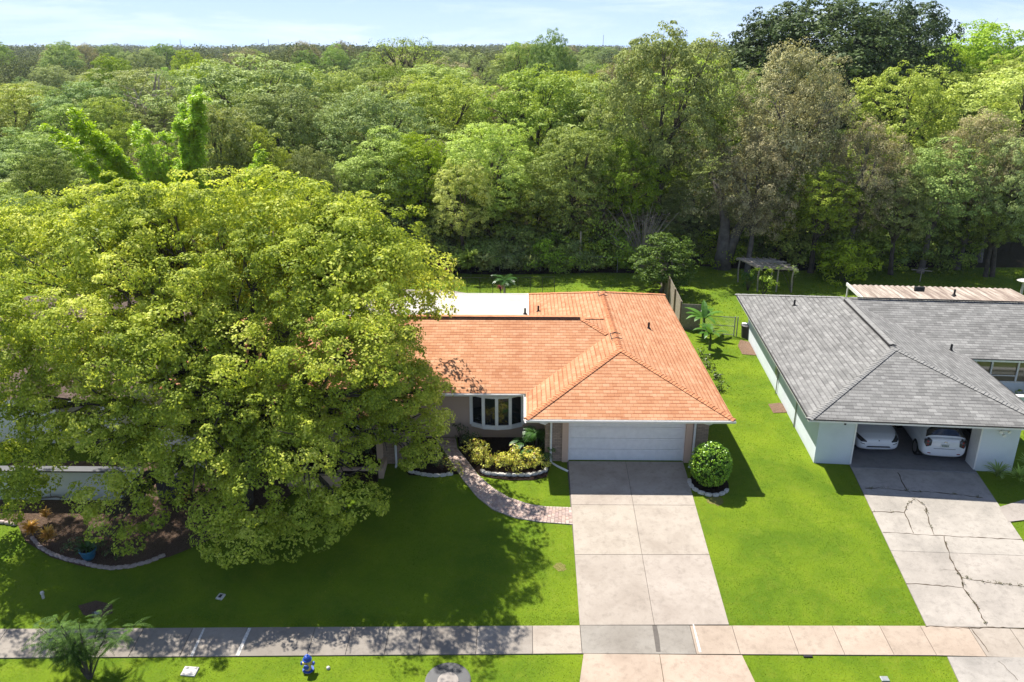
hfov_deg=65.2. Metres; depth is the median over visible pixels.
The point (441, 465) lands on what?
shrub
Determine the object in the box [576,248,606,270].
shrub
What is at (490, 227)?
tree
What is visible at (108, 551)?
shrub
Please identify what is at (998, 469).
shrub
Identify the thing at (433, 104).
tree
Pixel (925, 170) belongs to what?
tree
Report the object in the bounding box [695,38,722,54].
tree
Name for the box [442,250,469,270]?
shrub
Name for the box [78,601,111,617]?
bare patch
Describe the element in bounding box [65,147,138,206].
tree
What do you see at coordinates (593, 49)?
tree
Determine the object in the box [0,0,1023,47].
sky
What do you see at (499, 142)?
tree
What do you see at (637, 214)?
tree
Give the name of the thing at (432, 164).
tree
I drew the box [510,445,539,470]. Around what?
croton
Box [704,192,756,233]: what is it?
tree
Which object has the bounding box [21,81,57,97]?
tree
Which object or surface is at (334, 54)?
tree
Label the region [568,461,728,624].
driveway
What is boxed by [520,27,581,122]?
tree
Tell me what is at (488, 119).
tree
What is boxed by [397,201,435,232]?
tree
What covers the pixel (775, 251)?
bush
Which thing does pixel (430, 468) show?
flower bed
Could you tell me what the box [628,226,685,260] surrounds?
bush
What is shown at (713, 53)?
tree
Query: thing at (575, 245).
shrub
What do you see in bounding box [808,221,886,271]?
bush
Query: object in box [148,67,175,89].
tree
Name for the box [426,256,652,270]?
chain link fence
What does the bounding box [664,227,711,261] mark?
bush
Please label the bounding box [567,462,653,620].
driveway base
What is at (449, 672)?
manhole
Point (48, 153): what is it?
tree
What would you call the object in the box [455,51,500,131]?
tree
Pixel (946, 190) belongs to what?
tree
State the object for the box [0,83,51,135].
tree
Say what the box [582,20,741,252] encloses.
tree
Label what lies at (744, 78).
tree
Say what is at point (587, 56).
tree
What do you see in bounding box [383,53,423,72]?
tree
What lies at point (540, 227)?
tree
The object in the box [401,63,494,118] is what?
tree
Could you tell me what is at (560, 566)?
dry patch
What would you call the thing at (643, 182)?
tree
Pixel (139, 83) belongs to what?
tree
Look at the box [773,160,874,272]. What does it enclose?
tree
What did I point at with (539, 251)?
bush
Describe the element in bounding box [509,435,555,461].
philodendron
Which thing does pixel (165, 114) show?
tree
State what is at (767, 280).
shrub
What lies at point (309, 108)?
tree
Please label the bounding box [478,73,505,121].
tree
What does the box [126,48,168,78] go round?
tree
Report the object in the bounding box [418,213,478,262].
bush
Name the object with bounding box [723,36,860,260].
tree
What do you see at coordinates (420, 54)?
tree
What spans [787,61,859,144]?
tree
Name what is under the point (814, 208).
tree
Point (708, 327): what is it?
banana plant
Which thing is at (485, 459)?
croton
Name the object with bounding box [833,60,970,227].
tree
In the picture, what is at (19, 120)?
tree
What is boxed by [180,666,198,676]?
water meter cover
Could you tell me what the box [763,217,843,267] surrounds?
bush
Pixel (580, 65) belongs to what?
tree
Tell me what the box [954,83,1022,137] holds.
tree
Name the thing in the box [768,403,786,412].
bare patch
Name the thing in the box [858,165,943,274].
tree
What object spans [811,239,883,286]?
bush
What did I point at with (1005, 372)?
window
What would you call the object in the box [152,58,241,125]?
tree
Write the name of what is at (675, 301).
wooden fence
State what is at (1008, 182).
tree
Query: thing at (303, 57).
tree
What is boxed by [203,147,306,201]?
tree
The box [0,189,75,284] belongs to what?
tree
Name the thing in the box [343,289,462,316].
patio slab
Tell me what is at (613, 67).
tree
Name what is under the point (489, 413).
bay window
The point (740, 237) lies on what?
bush
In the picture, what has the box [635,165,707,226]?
tree
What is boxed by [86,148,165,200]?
tree
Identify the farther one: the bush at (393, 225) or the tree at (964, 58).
the tree at (964, 58)
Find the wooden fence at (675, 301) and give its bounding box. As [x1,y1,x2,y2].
[658,265,700,329]
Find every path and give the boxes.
[436,438,572,524]
[999,500,1023,521]
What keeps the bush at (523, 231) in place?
on the planting strip
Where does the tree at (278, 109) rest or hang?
on the ground at (1010, 255)
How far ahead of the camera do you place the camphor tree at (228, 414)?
28.36 m
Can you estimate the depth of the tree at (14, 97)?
92.85 m
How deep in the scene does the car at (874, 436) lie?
34.78 m
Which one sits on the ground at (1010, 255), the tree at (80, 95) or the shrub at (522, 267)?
the tree at (80, 95)
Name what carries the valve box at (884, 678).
on the lawn at (846, 572)
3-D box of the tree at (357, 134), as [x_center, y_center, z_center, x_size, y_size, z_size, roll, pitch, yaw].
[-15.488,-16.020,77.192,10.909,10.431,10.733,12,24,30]
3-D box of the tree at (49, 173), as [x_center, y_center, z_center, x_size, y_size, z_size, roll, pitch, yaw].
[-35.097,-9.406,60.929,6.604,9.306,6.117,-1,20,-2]
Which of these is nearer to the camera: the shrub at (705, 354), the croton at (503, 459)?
the croton at (503, 459)
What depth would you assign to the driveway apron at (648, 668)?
24.75 m
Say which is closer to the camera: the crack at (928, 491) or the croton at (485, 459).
the crack at (928, 491)
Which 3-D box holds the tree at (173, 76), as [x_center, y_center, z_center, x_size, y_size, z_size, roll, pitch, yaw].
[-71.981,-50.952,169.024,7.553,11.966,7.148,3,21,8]
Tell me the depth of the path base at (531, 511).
31.33 m
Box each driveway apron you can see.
[579,654,754,681]
[947,657,1023,681]
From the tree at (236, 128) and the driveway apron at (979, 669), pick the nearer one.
the driveway apron at (979, 669)
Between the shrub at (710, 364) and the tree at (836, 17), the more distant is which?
the tree at (836, 17)
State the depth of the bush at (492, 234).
64.16 m
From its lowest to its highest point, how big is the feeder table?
1.019 m
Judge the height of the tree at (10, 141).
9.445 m
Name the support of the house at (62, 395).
on the lawn at (846, 572)
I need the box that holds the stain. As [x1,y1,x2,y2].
[652,625,660,651]
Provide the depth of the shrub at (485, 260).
60.59 m
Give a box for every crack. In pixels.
[866,488,982,497]
[871,498,933,533]
[883,532,1023,539]
[906,583,961,587]
[926,626,1021,628]
[944,536,986,624]
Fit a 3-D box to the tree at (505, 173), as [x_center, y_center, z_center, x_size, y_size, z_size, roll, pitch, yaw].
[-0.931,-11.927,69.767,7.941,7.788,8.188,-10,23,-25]
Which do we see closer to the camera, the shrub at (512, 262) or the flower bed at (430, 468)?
the flower bed at (430, 468)
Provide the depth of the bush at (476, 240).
64.64 m
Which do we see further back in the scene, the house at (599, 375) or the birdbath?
the birdbath
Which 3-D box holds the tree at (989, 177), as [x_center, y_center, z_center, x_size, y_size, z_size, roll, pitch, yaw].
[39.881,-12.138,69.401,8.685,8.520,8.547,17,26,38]
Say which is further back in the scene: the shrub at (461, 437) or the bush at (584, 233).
the bush at (584, 233)
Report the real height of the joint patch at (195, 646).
0.137 m
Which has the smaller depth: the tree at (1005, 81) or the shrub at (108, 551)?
the shrub at (108, 551)
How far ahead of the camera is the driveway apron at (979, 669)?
24.73 m
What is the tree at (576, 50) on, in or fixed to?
on the ground at (1010, 255)
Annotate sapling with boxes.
[19,598,154,679]
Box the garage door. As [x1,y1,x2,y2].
[569,423,684,460]
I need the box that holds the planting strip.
[377,262,636,274]
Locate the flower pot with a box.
[72,536,98,560]
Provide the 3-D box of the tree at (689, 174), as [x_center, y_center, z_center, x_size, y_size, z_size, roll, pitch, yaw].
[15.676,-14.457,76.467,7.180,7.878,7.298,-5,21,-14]
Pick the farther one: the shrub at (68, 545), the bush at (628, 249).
the bush at (628, 249)
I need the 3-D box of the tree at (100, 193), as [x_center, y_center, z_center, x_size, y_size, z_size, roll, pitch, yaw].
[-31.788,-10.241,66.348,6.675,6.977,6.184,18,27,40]
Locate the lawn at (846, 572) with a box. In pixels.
[0,264,1023,681]
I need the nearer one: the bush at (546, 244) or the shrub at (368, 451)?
the shrub at (368, 451)
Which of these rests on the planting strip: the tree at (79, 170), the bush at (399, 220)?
the bush at (399, 220)
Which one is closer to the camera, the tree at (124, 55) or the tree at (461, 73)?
the tree at (461, 73)
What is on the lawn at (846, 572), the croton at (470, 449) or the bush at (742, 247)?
the bush at (742, 247)
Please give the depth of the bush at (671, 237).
65.38 m
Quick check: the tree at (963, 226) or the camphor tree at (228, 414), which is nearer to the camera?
the camphor tree at (228, 414)
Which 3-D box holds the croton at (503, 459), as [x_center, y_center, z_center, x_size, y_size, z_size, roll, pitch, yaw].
[-0.472,5.045,33.941,1.459,0.910,1.266,17,27,39]
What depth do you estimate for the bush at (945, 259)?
61.74 m
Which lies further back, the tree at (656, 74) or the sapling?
the tree at (656, 74)
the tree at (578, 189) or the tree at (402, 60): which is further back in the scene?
the tree at (402, 60)
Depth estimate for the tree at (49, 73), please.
183.15 m
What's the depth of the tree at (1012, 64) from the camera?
90.27 m
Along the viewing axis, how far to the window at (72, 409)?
35.32 m
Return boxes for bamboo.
[35,106,158,294]
[126,120,192,260]
[169,84,213,295]
[237,141,286,307]
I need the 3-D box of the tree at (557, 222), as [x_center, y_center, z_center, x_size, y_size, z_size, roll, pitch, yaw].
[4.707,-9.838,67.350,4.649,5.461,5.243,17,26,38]
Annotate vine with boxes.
[778,265,799,291]
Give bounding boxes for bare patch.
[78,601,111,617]
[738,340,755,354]
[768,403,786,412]
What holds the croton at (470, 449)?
on the flower bed at (498, 444)
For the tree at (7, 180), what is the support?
on the ground at (1010, 255)
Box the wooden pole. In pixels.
[579,231,581,270]
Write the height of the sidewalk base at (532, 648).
0.273 m
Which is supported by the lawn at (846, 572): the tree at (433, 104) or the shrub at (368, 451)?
the shrub at (368, 451)
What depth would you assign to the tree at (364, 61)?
194.10 m
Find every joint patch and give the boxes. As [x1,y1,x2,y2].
[190,628,204,655]
[236,628,250,654]
[693,624,700,651]
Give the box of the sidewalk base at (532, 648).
[5,626,1016,657]
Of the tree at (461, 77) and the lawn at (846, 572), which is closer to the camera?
the lawn at (846, 572)
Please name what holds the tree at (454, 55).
on the ground at (1010, 255)
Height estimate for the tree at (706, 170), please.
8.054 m
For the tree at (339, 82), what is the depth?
87.11 m
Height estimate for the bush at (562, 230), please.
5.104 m
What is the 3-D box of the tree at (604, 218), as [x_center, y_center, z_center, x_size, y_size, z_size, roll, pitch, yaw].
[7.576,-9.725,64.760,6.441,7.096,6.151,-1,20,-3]
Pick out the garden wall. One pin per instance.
(70, 474)
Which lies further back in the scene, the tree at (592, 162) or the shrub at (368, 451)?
the tree at (592, 162)
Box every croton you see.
[459,438,489,460]
[471,440,495,467]
[487,451,512,468]
[497,444,525,473]
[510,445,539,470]
[523,445,551,468]
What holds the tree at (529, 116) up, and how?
on the ground at (1010, 255)
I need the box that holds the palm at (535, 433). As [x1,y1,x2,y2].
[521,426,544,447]
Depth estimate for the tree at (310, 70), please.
157.41 m
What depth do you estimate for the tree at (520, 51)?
105.35 m
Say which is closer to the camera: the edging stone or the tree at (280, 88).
the edging stone
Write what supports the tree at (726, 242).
on the lawn at (846, 572)
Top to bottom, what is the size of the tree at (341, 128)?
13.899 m
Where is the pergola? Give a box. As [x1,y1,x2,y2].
[736,257,798,292]
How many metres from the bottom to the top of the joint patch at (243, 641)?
0.134 m
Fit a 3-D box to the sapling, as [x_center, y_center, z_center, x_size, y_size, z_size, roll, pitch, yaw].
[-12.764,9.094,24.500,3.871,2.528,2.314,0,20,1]
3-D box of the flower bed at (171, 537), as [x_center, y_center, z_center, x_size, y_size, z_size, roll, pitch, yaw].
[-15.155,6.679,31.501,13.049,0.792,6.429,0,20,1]
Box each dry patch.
[553,562,565,570]
[706,496,722,505]
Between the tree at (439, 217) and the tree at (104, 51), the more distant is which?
the tree at (104, 51)
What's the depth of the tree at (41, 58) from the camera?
261.08 m
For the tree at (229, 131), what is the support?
on the ground at (1010, 255)
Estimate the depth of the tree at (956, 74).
76.35 m
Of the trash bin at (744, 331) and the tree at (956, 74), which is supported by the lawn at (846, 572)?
the trash bin at (744, 331)
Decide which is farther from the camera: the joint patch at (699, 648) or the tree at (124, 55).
the tree at (124, 55)
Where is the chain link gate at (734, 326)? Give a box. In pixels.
[702,315,738,336]
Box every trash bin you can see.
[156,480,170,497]
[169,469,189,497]
[741,324,748,338]
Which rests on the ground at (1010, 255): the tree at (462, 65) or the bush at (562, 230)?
the tree at (462, 65)
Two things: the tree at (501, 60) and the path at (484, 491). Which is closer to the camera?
the path at (484, 491)
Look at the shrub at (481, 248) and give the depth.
62.41 m
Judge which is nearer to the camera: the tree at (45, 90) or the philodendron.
the philodendron
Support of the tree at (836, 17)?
on the ground at (1010, 255)
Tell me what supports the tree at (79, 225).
on the ground at (1010, 255)
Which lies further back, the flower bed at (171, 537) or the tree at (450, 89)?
the tree at (450, 89)
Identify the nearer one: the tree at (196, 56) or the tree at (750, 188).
the tree at (750, 188)
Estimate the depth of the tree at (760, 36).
83.21 m
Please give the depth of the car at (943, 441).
34.00 m
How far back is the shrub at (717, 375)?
42.83 m
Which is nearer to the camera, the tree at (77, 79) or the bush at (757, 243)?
the bush at (757, 243)
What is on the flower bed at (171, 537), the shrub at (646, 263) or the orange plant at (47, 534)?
the orange plant at (47, 534)
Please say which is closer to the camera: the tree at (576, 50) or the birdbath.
the birdbath
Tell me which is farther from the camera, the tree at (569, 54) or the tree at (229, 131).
the tree at (569, 54)
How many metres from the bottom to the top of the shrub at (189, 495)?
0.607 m
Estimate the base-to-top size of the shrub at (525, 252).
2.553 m
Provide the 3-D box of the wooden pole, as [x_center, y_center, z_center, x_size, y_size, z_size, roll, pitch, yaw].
[5.334,-6.988,62.523,0.136,3.200,0.133,0,20,1]
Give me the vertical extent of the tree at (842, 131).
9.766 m
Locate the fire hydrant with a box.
[300,654,314,673]
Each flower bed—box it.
[0,461,297,566]
[404,438,457,474]
[457,437,550,479]
[690,476,728,493]
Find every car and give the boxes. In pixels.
[854,424,898,449]
[895,425,966,457]
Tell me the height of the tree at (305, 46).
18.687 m
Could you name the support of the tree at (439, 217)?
on the ground at (1010, 255)
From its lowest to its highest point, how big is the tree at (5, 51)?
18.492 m
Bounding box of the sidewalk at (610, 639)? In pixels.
[0,625,1023,658]
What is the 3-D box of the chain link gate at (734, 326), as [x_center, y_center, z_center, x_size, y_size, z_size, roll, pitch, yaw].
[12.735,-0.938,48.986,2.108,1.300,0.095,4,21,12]
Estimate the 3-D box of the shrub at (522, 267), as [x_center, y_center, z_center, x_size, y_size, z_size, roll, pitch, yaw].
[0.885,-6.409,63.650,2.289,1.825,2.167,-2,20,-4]
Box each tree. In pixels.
[0,42,19,65]
[0,51,9,74]
[0,81,57,151]
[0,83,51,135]
[0,126,63,187]
[0,131,82,191]
[0,150,30,184]
[0,155,90,266]
[0,164,464,569]
[0,171,60,197]
[0,182,44,256]
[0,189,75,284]
[8,104,58,157]
[11,77,29,86]
[19,103,124,205]
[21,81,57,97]
[21,168,88,198]
[24,79,150,150]
[27,64,78,94]
[27,83,68,100]
[35,49,79,70]
[40,40,86,76]
[58,75,88,87]
[63,95,141,152]
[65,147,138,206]
[69,67,181,124]
[70,42,104,68]
[74,203,99,244]
[84,52,140,96]
[84,121,144,184]
[85,188,113,218]
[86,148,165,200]
[87,46,119,68]
[102,44,127,58]
[113,51,140,70]
[115,101,179,156]
[120,62,183,145]
[122,138,178,183]
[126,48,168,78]
[137,52,342,144]
[138,46,165,66]
[147,72,176,127]
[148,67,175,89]
[149,43,180,67]
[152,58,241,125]
[154,71,184,85]
[166,102,275,214]
[168,49,206,79]
[179,121,305,179]
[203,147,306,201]
[212,100,285,135]
[212,122,305,215]
[219,47,269,73]
[221,73,277,107]
[223,83,344,178]
[235,74,332,114]
[243,49,266,66]
[271,144,342,206]
[272,132,336,176]
[279,91,333,146]
[282,73,327,99]
[284,60,322,97]
[285,40,322,65]
[288,49,324,72]
[294,67,319,91]
[303,85,448,181]
[310,119,393,177]
[311,65,368,126]
[317,161,379,207]
[318,43,351,73]
[328,39,354,61]
[334,62,400,147]
[337,125,435,217]
[345,172,412,225]
[348,51,390,73]
[350,75,447,141]
[355,36,451,79]
[357,64,431,138]
[376,132,457,221]
[377,139,464,197]
[380,70,493,151]
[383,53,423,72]
[395,47,432,70]
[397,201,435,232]
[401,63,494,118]
[408,77,492,141]
[419,64,490,96]
[421,141,498,236]
[425,56,490,108]
[425,153,495,268]
[426,199,460,234]
[436,118,546,237]
[436,170,539,231]
[439,48,470,67]
[439,98,495,140]
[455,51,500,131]
[469,62,603,175]
[473,159,537,197]
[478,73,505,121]
[484,51,531,90]
[487,83,513,130]
[493,42,548,127]
[501,183,561,237]
[503,41,523,59]
[510,145,562,221]
[511,41,539,66]
[517,69,610,144]
[517,160,569,240]
[519,126,625,237]
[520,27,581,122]
[531,138,625,209]
[533,111,561,145]
[540,195,591,236]
[546,76,679,168]
[558,47,577,64]
[563,45,579,53]
[568,179,646,246]
[572,59,606,75]
[575,49,600,69]
[578,63,606,78]
[579,45,607,58]
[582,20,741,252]
[586,135,672,247]
[592,65,625,90]
[594,47,621,64]
[597,180,664,230]
[604,51,661,115]
[614,56,775,161]
[616,165,663,206]
[627,232,703,292]
[634,197,691,234]
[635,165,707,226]
[650,151,707,222]
[662,173,727,255]
[669,114,839,270]
[670,152,752,239]
[692,68,778,213]
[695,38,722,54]
[699,46,722,60]
[703,128,805,272]
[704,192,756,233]
[718,6,820,138]
[720,0,932,157]
[721,161,805,238]
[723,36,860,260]
[751,177,800,227]
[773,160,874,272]
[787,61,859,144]
[790,129,875,182]
[794,187,844,232]
[806,168,871,197]
[807,111,917,254]
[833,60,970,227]
[840,0,966,139]
[857,198,909,238]
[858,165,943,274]
[878,150,978,192]
[880,71,1010,155]
[885,135,992,273]
[918,106,1023,269]
[920,42,994,142]
[924,61,1023,242]
[925,18,1023,144]
[943,150,1023,245]
[945,206,990,255]
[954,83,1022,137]
[956,187,1023,276]
[966,133,1023,276]
[969,51,1023,139]
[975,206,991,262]
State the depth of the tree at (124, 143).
67.88 m
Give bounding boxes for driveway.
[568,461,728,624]
[849,464,1023,628]
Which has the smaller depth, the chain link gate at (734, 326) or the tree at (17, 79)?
the chain link gate at (734, 326)
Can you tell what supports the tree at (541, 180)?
on the ground at (1010, 255)
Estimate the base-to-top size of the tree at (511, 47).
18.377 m
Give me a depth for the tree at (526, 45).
244.22 m
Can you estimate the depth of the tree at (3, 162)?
75.18 m
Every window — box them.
[55,406,97,425]
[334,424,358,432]
[469,396,523,429]
[975,361,1023,382]
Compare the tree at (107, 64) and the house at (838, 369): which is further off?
the tree at (107, 64)
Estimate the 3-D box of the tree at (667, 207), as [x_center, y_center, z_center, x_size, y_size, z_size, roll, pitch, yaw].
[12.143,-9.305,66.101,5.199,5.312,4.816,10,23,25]
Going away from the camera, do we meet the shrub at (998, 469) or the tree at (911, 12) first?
the shrub at (998, 469)
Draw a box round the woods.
[0,38,1023,100]
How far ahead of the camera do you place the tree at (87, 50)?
294.33 m
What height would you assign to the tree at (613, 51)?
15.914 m
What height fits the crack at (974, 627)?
0.014 m
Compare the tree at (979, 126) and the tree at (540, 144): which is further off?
the tree at (540, 144)
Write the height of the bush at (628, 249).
5.288 m
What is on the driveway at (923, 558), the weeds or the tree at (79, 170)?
the weeds
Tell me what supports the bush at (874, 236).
on the lawn at (846, 572)
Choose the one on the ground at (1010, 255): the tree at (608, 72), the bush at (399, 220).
the tree at (608, 72)
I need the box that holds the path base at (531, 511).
[449,439,568,523]
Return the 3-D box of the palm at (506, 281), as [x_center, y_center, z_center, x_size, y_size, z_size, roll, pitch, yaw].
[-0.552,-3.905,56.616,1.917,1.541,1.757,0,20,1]
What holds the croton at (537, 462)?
on the flower bed at (498, 444)
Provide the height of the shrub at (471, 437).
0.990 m
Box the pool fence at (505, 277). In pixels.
[415,276,554,292]
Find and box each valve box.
[92,609,101,616]
[215,593,225,599]
[879,676,889,681]
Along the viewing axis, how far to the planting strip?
62.90 m
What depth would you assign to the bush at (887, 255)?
63.21 m
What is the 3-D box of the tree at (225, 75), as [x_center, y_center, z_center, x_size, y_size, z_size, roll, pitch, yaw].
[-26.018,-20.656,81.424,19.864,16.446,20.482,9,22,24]
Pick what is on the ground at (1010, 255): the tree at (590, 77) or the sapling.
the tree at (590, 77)
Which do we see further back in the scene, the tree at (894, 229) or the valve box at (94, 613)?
the tree at (894, 229)
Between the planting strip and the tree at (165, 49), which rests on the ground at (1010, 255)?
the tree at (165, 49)
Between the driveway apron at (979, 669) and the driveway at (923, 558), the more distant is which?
the driveway at (923, 558)
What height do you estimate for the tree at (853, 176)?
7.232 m
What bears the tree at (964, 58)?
on the ground at (1010, 255)
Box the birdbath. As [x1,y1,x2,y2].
[1017,278,1023,293]
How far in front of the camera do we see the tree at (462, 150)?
69.41 m
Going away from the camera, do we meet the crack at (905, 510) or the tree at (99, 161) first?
the crack at (905, 510)
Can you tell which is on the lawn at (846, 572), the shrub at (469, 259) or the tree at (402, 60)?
the shrub at (469, 259)
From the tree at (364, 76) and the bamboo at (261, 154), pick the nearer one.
the bamboo at (261, 154)
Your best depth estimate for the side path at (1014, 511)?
31.32 m
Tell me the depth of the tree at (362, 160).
63.26 m
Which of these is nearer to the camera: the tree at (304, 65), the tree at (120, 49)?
the tree at (304, 65)
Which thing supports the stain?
on the sidewalk at (610, 639)
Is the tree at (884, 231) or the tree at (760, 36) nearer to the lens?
the tree at (884, 231)
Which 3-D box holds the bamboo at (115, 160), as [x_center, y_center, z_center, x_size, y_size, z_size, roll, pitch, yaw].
[-25.657,-7.686,50.751,6.714,13.894,3.316,0,20,1]
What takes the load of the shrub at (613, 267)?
on the planting strip
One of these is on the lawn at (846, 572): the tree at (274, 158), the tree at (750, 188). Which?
the tree at (274, 158)
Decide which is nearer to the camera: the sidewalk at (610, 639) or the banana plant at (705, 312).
the sidewalk at (610, 639)
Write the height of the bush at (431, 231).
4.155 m
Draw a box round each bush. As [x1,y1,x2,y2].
[379,214,422,257]
[387,214,437,257]
[395,221,466,264]
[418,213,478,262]
[465,218,529,258]
[465,234,501,257]
[479,216,544,269]
[520,232,562,267]
[523,231,577,273]
[535,214,604,263]
[557,220,620,268]
[572,211,641,269]
[597,226,647,268]
[598,204,682,267]
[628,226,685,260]
[656,224,688,257]
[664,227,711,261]
[688,440,732,486]
[693,226,747,267]
[700,213,767,262]
[735,231,774,258]
[738,214,809,264]
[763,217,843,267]
[787,221,859,262]
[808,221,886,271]
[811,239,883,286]
[845,217,914,269]
[866,234,920,269]
[875,224,957,267]
[896,217,987,274]
[919,227,979,268]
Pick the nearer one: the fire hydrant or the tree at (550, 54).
the fire hydrant
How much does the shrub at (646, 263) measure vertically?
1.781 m
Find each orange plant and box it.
[20,519,41,536]
[36,525,56,541]
[38,505,52,517]
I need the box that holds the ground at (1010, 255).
[0,72,1023,271]
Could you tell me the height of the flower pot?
0.814 m
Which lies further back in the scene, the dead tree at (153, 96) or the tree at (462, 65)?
the tree at (462, 65)
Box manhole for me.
[425,663,470,681]
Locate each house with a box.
[0,294,235,443]
[159,289,735,486]
[735,283,1023,473]
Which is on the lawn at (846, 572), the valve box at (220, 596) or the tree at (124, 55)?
the valve box at (220, 596)
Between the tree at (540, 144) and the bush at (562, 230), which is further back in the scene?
the tree at (540, 144)
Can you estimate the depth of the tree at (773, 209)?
65.16 m
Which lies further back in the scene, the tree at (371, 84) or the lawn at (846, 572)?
the tree at (371, 84)
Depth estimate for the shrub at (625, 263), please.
62.78 m
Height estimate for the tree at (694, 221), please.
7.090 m
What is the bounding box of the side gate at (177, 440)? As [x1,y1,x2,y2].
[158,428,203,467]
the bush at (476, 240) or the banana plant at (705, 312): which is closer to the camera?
the banana plant at (705, 312)
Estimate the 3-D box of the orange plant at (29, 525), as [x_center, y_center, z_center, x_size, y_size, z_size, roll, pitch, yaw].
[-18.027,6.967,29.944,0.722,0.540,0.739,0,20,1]
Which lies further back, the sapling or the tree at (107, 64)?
the tree at (107, 64)
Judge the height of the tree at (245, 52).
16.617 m
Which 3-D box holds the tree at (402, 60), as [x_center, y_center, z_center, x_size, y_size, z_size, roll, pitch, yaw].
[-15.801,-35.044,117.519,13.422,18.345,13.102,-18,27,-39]
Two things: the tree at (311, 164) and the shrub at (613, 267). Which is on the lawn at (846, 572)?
the tree at (311, 164)
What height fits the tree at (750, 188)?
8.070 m
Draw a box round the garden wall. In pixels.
[0,466,145,499]
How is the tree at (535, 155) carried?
on the ground at (1010, 255)
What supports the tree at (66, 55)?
on the ground at (1010, 255)
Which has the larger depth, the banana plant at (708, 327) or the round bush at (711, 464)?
the banana plant at (708, 327)
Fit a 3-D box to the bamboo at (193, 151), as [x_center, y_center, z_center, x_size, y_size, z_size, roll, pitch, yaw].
[-20.261,-8.702,51.452,3.856,14.850,3.065,0,20,1]
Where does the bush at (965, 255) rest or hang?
on the lawn at (846, 572)
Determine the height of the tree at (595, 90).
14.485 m
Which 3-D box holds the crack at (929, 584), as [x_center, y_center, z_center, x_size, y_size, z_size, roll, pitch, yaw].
[14.698,8.502,27.852,1.892,0.025,0.082,2,20,5]
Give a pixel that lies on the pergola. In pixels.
(759, 263)
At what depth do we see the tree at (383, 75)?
89.88 m
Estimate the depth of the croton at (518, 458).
33.55 m
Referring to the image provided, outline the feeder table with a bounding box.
[911,268,931,281]
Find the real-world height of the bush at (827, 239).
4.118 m
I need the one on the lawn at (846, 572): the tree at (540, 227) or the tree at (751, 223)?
the tree at (751, 223)
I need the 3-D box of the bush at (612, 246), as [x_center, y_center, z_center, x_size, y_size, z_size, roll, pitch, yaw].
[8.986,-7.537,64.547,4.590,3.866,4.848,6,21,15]
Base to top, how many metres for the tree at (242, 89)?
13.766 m
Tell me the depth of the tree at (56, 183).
69.55 m
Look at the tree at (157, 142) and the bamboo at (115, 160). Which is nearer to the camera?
the bamboo at (115, 160)
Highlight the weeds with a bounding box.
[869,486,1022,623]
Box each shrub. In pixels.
[60,536,92,552]
[94,534,121,559]
[175,490,190,502]
[362,444,376,454]
[432,454,449,467]
[435,247,453,268]
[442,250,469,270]
[442,458,463,474]
[449,252,465,266]
[452,423,469,442]
[456,247,479,267]
[458,239,502,271]
[461,431,481,448]
[473,240,513,271]
[475,253,496,270]
[489,239,529,270]
[513,250,533,270]
[522,241,564,269]
[540,243,582,273]
[557,235,602,270]
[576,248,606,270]
[600,251,623,269]
[609,246,642,270]
[635,253,657,269]
[697,348,712,360]
[702,358,715,368]
[709,369,723,380]
[715,380,730,391]
[740,270,756,290]
[750,266,778,293]
[981,460,1013,477]
[1007,464,1023,481]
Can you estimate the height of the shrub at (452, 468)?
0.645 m
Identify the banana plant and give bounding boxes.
[685,300,723,337]
[694,323,728,350]
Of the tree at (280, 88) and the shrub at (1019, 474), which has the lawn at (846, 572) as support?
the shrub at (1019, 474)
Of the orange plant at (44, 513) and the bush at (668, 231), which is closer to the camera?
the orange plant at (44, 513)
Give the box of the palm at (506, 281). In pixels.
[492,274,516,292]
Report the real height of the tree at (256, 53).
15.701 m
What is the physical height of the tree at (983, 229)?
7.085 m
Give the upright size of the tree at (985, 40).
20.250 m
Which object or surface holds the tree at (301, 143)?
on the ground at (1010, 255)
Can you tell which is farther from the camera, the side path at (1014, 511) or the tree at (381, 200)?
the tree at (381, 200)
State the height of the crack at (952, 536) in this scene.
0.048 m
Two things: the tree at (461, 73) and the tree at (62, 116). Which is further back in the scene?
the tree at (461, 73)
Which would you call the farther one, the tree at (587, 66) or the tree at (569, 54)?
the tree at (569, 54)
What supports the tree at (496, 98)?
on the ground at (1010, 255)
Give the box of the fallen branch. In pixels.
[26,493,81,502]
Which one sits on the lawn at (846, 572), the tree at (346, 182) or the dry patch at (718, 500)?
the dry patch at (718, 500)
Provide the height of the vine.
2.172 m
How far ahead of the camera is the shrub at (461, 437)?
35.78 m
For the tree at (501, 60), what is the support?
on the ground at (1010, 255)

